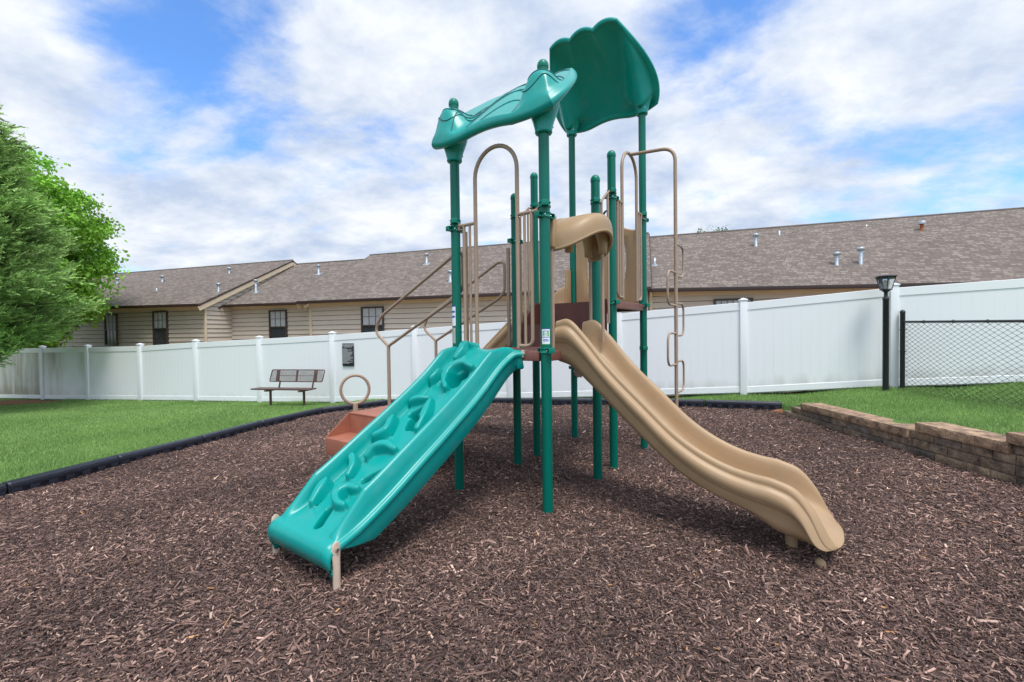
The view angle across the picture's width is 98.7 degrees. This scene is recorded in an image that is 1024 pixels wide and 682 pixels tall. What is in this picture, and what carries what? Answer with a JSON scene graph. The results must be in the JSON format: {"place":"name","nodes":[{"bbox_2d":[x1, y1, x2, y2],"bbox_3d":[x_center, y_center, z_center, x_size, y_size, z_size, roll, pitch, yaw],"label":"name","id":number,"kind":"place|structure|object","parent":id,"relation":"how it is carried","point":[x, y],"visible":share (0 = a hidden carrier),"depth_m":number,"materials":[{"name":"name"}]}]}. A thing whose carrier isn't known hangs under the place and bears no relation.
{"place":"outdoors","nodes":[
{"label":"outdoors","id":0,"kind":"place"},
{"bbox_2d":[0,400,64,404],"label":"bare soil","id":1,"kind":"structure","parent":0,"point":[10,402],"depth_m":13.92,"materials":[{"name":"brown soil"}]},
{"bbox_2d":[0,379,1023,483],"bbox_3d":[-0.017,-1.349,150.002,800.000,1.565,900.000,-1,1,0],"label":"lawn","id":2,"kind":"structure","parent":0,"point":[787,407],"depth_m":7.67,"materials":[{"name":"green plant"}]},
{"bbox_2d":[0,104,108,368],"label":"evergreen tree","id":3,"kind":"object","parent":2,"relation":"on","point":[27,292],"visible":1,"depth_m":11.60,"materials":[{"name":"green plant"}]},
{"bbox_2d":[50,259,296,347],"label":"apartment building","id":4,"kind":"structure","parent":2,"relation":"on","point":[170,306],"depth_m":21.37,"materials":[{"name":"brown"}]},
{"bbox_2d":[103,314,118,345],"bbox_3d":[-19.610,-0.541,21.517,0.858,1.555,0.100,0,1,17],"label":"window","id":5,"kind":"structure","parent":4,"relation":"in","point":[111,334],"depth_m":21.52,"materials":[{"name":"grey glass"}]},
{"bbox_2d":[152,311,168,344],"bbox_3d":[-16.427,-0.575,20.561,0.924,1.655,0.100,0,1,17],"label":"window","id":6,"kind":"structure","parent":4,"relation":"in","point":[160,325],"depth_m":20.56,"materials":[{"name":"black glass"}]},
{"bbox_2d":[250,369,324,405],"bbox_3d":[-5.576,1.315,10.962,1.807,1.188,0.414,-1,1,11],"label":"park bench","id":7,"kind":"object","parent":2,"relation":"on","point":[312,379],"visible":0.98,"depth_m":11.03,"materials":[{"name":"metal"}]},
{"bbox_2d":[222,259,362,339],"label":"apartment building","id":8,"kind":"structure","parent":2,"relation":"on","point":[267,309],"depth_m":20.77,"materials":[{"name":"beige"}]},
{"bbox_2d":[268,310,287,337],"bbox_3d":[-10.749,-0.642,20.226,0.997,1.555,0.100,0,1,17],"label":"window","id":9,"kind":"structure","parent":8,"relation":"in","point":[278,326],"depth_m":20.22,"materials":[{"name":"black glass"}]},
{"bbox_2d":[0,398,781,496],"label":"plastic border","id":10,"kind":"object","parent":2,"relation":"on","point":[30,482],"visible":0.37,"depth_m":7.01,"materials":[{"name":"black plastic"}]},
{"bbox_2d":[296,232,651,335],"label":"apartment building","id":11,"kind":"structure","parent":2,"relation":"on","point":[363,295],"depth_m":18.35,"materials":[{"name":"beige"}]},
{"bbox_2d":[361,306,384,332],"bbox_3d":[-5.725,-0.635,18.073,1.055,1.555,0.100,0,1,17],"label":"window","id":12,"kind":"structure","parent":11,"relation":"in","point":[369,315],"depth_m":18.08,"materials":[{"name":"glass"}]},
{"bbox_2d":[0,279,1023,402],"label":"white fence","id":13,"kind":"object","parent":2,"relation":"on","point":[815,342],"visible":0.68,"depth_m":9.15,"materials":[{"name":"plastic"}]},
{"bbox_2d":[342,343,353,365],"bbox_3d":[-4.240,0.356,11.380,0.357,0.590,0.024,0,1,16],"label":"rules sign","id":14,"kind":"object","parent":13,"relation":"attached to","point":[347,354],"visible":1,"depth_m":11.37,"materials":[{"name":"grey metal"}]},
{"bbox_2d":[0,402,1023,681],"bbox_3d":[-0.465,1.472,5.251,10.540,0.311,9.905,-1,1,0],"label":"wood chips","id":15,"kind":"object","parent":2,"relation":"on","point":[36,562],"visible":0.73,"depth_m":2.84,"materials":[{"name":"brown wood"}]},
{"bbox_2d":[267,17,843,590],"bbox_3d":[-0.061,-1.005,5.227,4.334,5.811,5.368,-1,1,-8],"label":"play structure","id":16,"kind":"object","parent":15,"relation":"on","point":[373,475],"visible":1,"depth_m":3.91,"materials":[{"name":"teal plastic"}]},
{"bbox_2d":[771,409,782,412],"bbox_3d":[4.779,1.240,7.807,0.344,0.056,0.221,-1,1,0],"label":"brick","id":17,"kind":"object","parent":15,"relation":"on","point":[778,410],"depth_m":7.76,"materials":[{"name":"brown brick"}]},
{"bbox_2d":[783,403,1023,486],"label":"retaining wall","id":18,"kind":"structure","parent":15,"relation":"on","point":[990,454],"depth_m":4.85,"materials":[{"name":"beige stone"}]},
{"bbox_2d":[648,207,1023,310],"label":"apartment building","id":19,"kind":"structure","parent":2,"relation":"on","point":[761,264],"depth_m":14.60,"materials":[{"name":"beige"}]},
{"bbox_2d":[713,298,752,304],"bbox_3d":[7.146,-0.626,14.214,1.153,1.505,0.100,0,1,17],"label":"window","id":20,"kind":"structure","parent":19,"relation":"in","point":[726,300],"depth_m":14.23,"materials":[{"name":"white glass"}]},
{"bbox_2d":[875,275,897,390],"bbox_3d":[6.715,0.002,7.903,0.340,2.370,0.294,-1,1,0],"label":"lamp post","id":21,"kind":"object","parent":2,"relation":"on","point":[885,283],"visible":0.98,"depth_m":7.87,"materials":[{"name":"black metal"}]},
{"bbox_2d":[899,310,1023,405],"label":"chain link fence","id":22,"kind":"object","parent":2,"relation":"on","point":[902,329],"visible":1,"depth_m":7.06,"materials":[{"name":"black metal"}]},
{"bbox_2d":[0,0,1023,272],"label":"sky","id":23,"kind":"structure","parent":0,"point":[216,132],"materials":[{"name":"blue"}]},
{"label":"rear ground","id":24,"kind":"structure","parent":0,"visible":0},
{"bbox_2d":[11,143,134,347],"bbox_3d":[-21.009,-2.985,17.193,10.108,10.658,9.726,-1,1,0],"label":"leafy tree","id":25,"kind":"object","parent":24,"relation":"on","point":[93,232],"visible":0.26,"depth_m":18.01,"materials":[{"name":"green plant"}]}
]}

